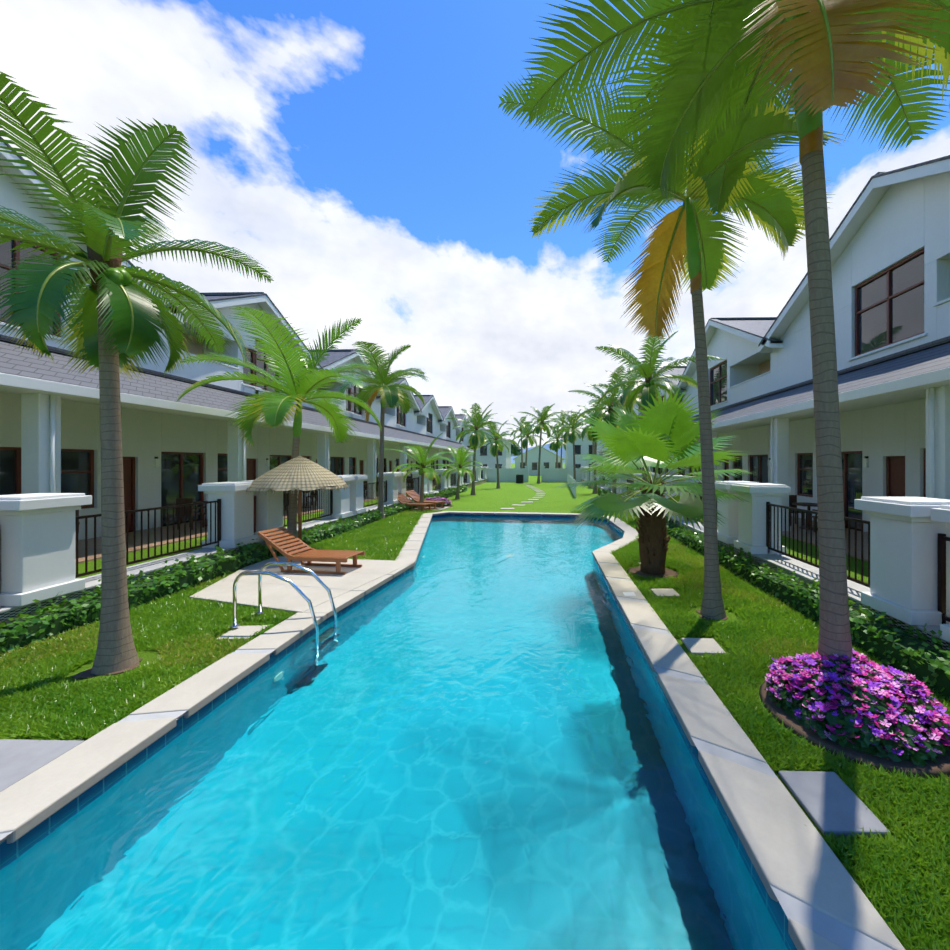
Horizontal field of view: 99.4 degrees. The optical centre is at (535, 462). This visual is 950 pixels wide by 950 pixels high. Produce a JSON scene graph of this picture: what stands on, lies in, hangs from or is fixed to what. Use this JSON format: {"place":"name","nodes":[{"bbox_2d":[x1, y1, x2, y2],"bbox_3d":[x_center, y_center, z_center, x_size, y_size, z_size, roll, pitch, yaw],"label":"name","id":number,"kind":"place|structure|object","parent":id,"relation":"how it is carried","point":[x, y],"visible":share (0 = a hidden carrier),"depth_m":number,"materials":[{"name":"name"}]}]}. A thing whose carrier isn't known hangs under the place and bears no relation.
{"place":"outdoors","nodes":[
{"label":"outdoors","id":0,"kind":"place"},
{"bbox_2d":[0,515,794,949],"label":"pool water","id":1,"kind":"structure","parent":0,"point":[466,733],"depth_m":2.89,"materials":[{"name":"teal liquid"}]},
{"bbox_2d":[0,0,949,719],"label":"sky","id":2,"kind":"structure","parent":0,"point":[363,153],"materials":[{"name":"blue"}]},
{"bbox_2d":[10,463,949,925],"bbox_3d":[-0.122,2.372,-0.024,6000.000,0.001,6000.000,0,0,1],"label":"ground","id":3,"kind":"structure","parent":0,"point":[488,497],"depth_m":23.32,"materials":[{"name":"green plant"}]},
{"bbox_2d":[0,71,273,678],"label":"palm","id":4,"kind":"object","parent":3,"relation":"on","point":[115,331],"visible":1,"depth_m":4.60,"materials":[{"name":"plant"}]},
{"bbox_2d":[0,509,441,740],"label":"grass","id":5,"kind":"structure","parent":3,"relation":"on","point":[181,631],"depth_m":4.79,"materials":[{"name":"green plant"}]},
{"bbox_2d":[0,484,467,656],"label":"hedge","id":6,"kind":"object","parent":3,"relation":"on","point":[74,614],"visible":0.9,"depth_m":7.00,"materials":[{"name":"green plant"}]},
{"bbox_2d":[0,136,487,627],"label":"villa row","id":7,"kind":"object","parent":3,"relation":"on","point":[191,443],"visible":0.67,"depth_m":10.46,"materials":[{"name":"paint"}]},
{"bbox_2d":[75,470,482,577],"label":"villa rails","id":8,"kind":"object","parent":7,"relation":"attached to","point":[218,501],"visible":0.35,"depth_m":8.47,"materials":[{"name":"black metal"}]},
{"bbox_2d":[176,307,381,551],"bbox_3d":[-6.186,-0.810,10.538,4.412,6.374,4.853,0,0,32],"label":"palm","id":9,"kind":"object","parent":3,"relation":"on","point":[297,389],"visible":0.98,"depth_m":10.33,"materials":[{"name":"plant"}]},
{"bbox_2d":[246,456,349,552],"bbox_3d":[-6.014,1.097,10.226,2.310,2.550,2.351,0,0,1],"label":"umbrella","id":10,"kind":"object","parent":3,"relation":"on","point":[299,473],"visible":0.9,"depth_m":9.62,"materials":[{"name":"beige wicker"}]},
{"bbox_2d":[336,341,428,518],"bbox_3d":[-6.539,-1.299,16.727,4.158,7.350,4.371,0,0,-23],"label":"palm","id":11,"kind":"object","parent":3,"relation":"on","point":[394,396],"visible":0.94,"depth_m":16.33,"materials":[{"name":"plant"}]},
{"bbox_2d":[0,514,796,949],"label":"wall tiles","id":12,"kind":"object","parent":3,"relation":"in","point":[6,848],"visible":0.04,"depth_m":3.35,"materials":[{"name":"tile"}]},
{"bbox_2d":[384,433,457,508],"bbox_3d":[-5.703,0.412,20.210,3.624,3.926,3.493,0,0,1],"label":"palm","id":13,"kind":"object","parent":3,"relation":"on","point":[430,473],"visible":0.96,"depth_m":19.97,"materials":[{"name":"plant"}]},
{"bbox_2d":[424,496,452,506],"bbox_3d":[-5.499,2.103,21.910,1.995,0.536,1.995,0,0,1],"label":"flower bed","id":14,"kind":"object","parent":3,"relation":"on","point":[448,503],"visible":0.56,"depth_m":21.62,"materials":[{"name":"plant"}]},
{"bbox_2d":[0,489,889,836],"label":"deck and slabs","id":15,"kind":"structure","parent":3,"relation":"on","point":[832,803],"depth_m":5.05,"materials":[{"name":"stone"}]},
{"bbox_2d":[230,562,336,639],"bbox_3d":[-3.632,2.418,5.861,1.300,1.807,0.600,0,0,1],"label":"pool ladder","id":16,"kind":"object","parent":15,"relation":"on","point":[261,572],"visible":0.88,"depth_m":5.62,"materials":[{"name":"metal"}]},
{"bbox_2d":[258,526,364,574],"bbox_3d":[-4.816,1.874,8.640,2.000,0.852,0.710,0,0,7],"label":"lounger","id":17,"kind":"object","parent":15,"relation":"on","point":[310,555],"visible":1,"depth_m":8.49,"materials":[{"name":"brown wood"}]},
{"bbox_2d":[397,492,433,510],"bbox_3d":[-5.961,1.874,19.321,2.000,0.852,0.710,0,0,21],"label":"lounger","id":18,"kind":"object","parent":15,"relation":"on","point":[410,504],"visible":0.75,"depth_m":19.27,"materials":[{"name":"brown wood"}]},
{"bbox_2d":[406,490,445,508],"bbox_3d":[-5.635,1.874,20.413,2.000,0.852,0.710,0,0,21],"label":"lounger","id":19,"kind":"object","parent":15,"relation":"on","point":[414,496],"visible":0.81,"depth_m":20.38,"materials":[{"name":"brown wood"}]},
{"bbox_2d":[0,511,904,949],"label":"pool coping","id":20,"kind":"object","parent":3,"relation":"on","point":[810,885],"visible":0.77,"depth_m":3.06,"materials":[{"name":"stone"}]},
{"bbox_2d":[623,592,635,595],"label":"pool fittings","id":21,"kind":"object","parent":20,"relation":"on","point":[629,593],"visible":0.06,"depth_m":7.05,"materials":[{"name":"plastic"}]},
{"bbox_2d":[435,445,482,498],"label":"palm","id":22,"kind":"object","parent":3,"relation":"on","point":[460,462],"visible":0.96,"depth_m":25.95,"materials":[{"name":"plant"}]},
{"bbox_2d":[447,403,503,494],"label":"palm","id":23,"kind":"object","parent":3,"relation":"on","point":[476,435],"visible":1,"depth_m":29.53,"materials":[{"name":"plant"}]},
{"bbox_2d":[467,410,497,430],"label":"palm","id":24,"kind":"object","parent":3,"relation":"on","point":[488,419],"visible":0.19,"depth_m":59.99,"materials":[{"name":"green plant"}]},
{"bbox_2d":[478,420,516,488],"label":"palm","id":25,"kind":"object","parent":3,"relation":"on","point":[497,444],"visible":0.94,"depth_m":36.83,"materials":[{"name":"plant"}]},
{"bbox_2d":[503,438,520,455],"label":"trees","id":26,"kind":"object","parent":3,"relation":"on","point":[515,450],"visible":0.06,"depth_m":102.60,"materials":[{"name":"green plant"}]},
{"bbox_2d":[506,415,535,467],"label":"palm","id":27,"kind":"object","parent":3,"relation":"on","point":[520,429],"visible":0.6,"depth_m":63.93,"materials":[{"name":"green plant"}]},
{"bbox_2d":[507,422,543,465],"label":"palm","id":28,"kind":"object","parent":3,"relation":"on","point":[531,439],"visible":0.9,"depth_m":51.86,"materials":[{"name":"plant"}]},
{"bbox_2d":[454,427,603,481],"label":"wall and houses","id":29,"kind":"structure","parent":3,"relation":"on","point":[550,471],"depth_m":58.19,"materials":[{"name":"white paint"}]},
{"bbox_2d":[517,404,562,483],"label":"palm","id":30,"kind":"object","parent":3,"relation":"on","point":[542,424],"visible":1,"depth_m":45.81,"materials":[{"name":"plant"}]},
{"bbox_2d":[542,426,572,467],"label":"palm","id":31,"kind":"object","parent":3,"relation":"on","point":[555,445],"visible":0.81,"depth_m":49.68,"materials":[{"name":"plant"}]},
{"bbox_2d":[546,413,576,467],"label":"palm","id":32,"kind":"object","parent":3,"relation":"on","point":[557,425],"visible":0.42,"depth_m":71.75,"materials":[{"name":"green plant"}]},
{"bbox_2d":[551,406,584,485],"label":"palm","id":33,"kind":"object","parent":3,"relation":"on","point":[568,428],"visible":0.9,"depth_m":40.80,"materials":[{"name":"plant"}]},
{"bbox_2d":[580,413,593,463],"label":"palm","id":34,"kind":"object","parent":3,"relation":"on","point":[593,442],"visible":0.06,"depth_m":57.68,"materials":[{"name":"green plant"}]},
{"bbox_2d":[558,396,620,493],"bbox_3d":[4.816,-1.548,30.856,4.807,7.847,4.786,0,0,37],"label":"palm","id":35,"kind":"object","parent":3,"relation":"on","point":[589,437],"visible":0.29,"depth_m":30.82,"materials":[{"name":"plant"}]},
{"bbox_2d":[568,365,660,494],"bbox_3d":[4.378,-1.617,23.756,4.696,7.986,4.636,0,0,-25],"label":"palm","id":36,"kind":"object","parent":3,"relation":"on","point":[605,412],"visible":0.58,"depth_m":23.23,"materials":[{"name":"plant"}]},
{"bbox_2d":[587,369,662,463],"bbox_3d":[5.925,-2.169,27.235,4.941,9.089,4.855,0,0,1],"label":"palm","id":37,"kind":"object","parent":3,"relation":"on","point":[622,388],"visible":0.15,"depth_m":26.54,"materials":[{"name":"plant"}]},
{"bbox_2d":[557,385,755,578],"bbox_3d":[2.588,0.427,8.650,4.160,3.889,3.958,0,0,-21],"label":"fan palm","id":38,"kind":"object","parent":3,"relation":"on","point":[653,437],"visible":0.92,"depth_m":8.09,"materials":[{"name":"plant"}]},
{"bbox_2d":[595,331,723,487],"bbox_3d":[4.822,-1.605,16.977,4.838,7.959,4.863,0,0,1],"label":"palm","id":39,"kind":"object","parent":3,"relation":"on","point":[645,371],"visible":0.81,"depth_m":16.42,"materials":[{"name":"plant"}]},
{"bbox_2d":[498,0,934,619],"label":"palm","id":40,"kind":"object","parent":3,"relation":"on","point":[686,236],"visible":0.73,"depth_m":6.22,"materials":[{"name":"green plant"}]},
{"bbox_2d":[571,510,949,949],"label":"grass","id":41,"kind":"structure","parent":3,"relation":"on","point":[900,873],"depth_m":3.16,"materials":[{"name":"green plant"}]},
{"bbox_2d":[580,155,949,650],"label":"villa row","id":42,"kind":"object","parent":3,"relation":"on","point":[889,239],"visible":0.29,"depth_m":9.88,"materials":[{"name":"paint"}]},
{"bbox_2d":[50,387,934,551],"bbox_3d":[-0.882,0.332,19.424,20.790,3.240,26.330,0,0,1],"label":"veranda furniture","id":43,"kind":"object","parent":42,"relation":"on","point":[793,503],"visible":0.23,"depth_m":11.56,"materials":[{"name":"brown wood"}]},
{"bbox_2d":[589,471,949,623],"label":"villa rails","id":44,"kind":"object","parent":42,"relation":"attached to","point":[942,538],"visible":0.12,"depth_m":6.20,"materials":[{"name":"black metal"}]},
{"bbox_2d":[597,487,949,701],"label":"hedge","id":45,"kind":"object","parent":3,"relation":"on","point":[906,653],"visible":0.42,"depth_m":5.06,"materials":[{"name":"green plant"}]},
{"bbox_2d":[759,648,949,778],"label":"flower bed","id":46,"kind":"object","parent":3,"relation":"on","point":[875,714],"visible":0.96,"depth_m":3.38,"materials":[{"name":"purple plant"}]},
{"bbox_2d":[520,0,949,669],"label":"palm","id":47,"kind":"object","parent":46,"relation":"on","point":[834,52],"visible":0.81,"depth_m":4.23,"materials":[{"name":"green plant"}]},
{"bbox_2d":[511,437,568,462],"bbox_3d":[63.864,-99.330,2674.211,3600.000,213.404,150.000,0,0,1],"label":"mountains","id":48,"kind":"structure","parent":0,"point":[545,446],"depth_m":2683.23,"materials":[{"name":"blue"}]},
{"bbox_2d":[516,473,575,497],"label":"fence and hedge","id":49,"kind":"object","parent":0,"point":[519,478],"visible":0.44,"depth_m":42.35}
]}

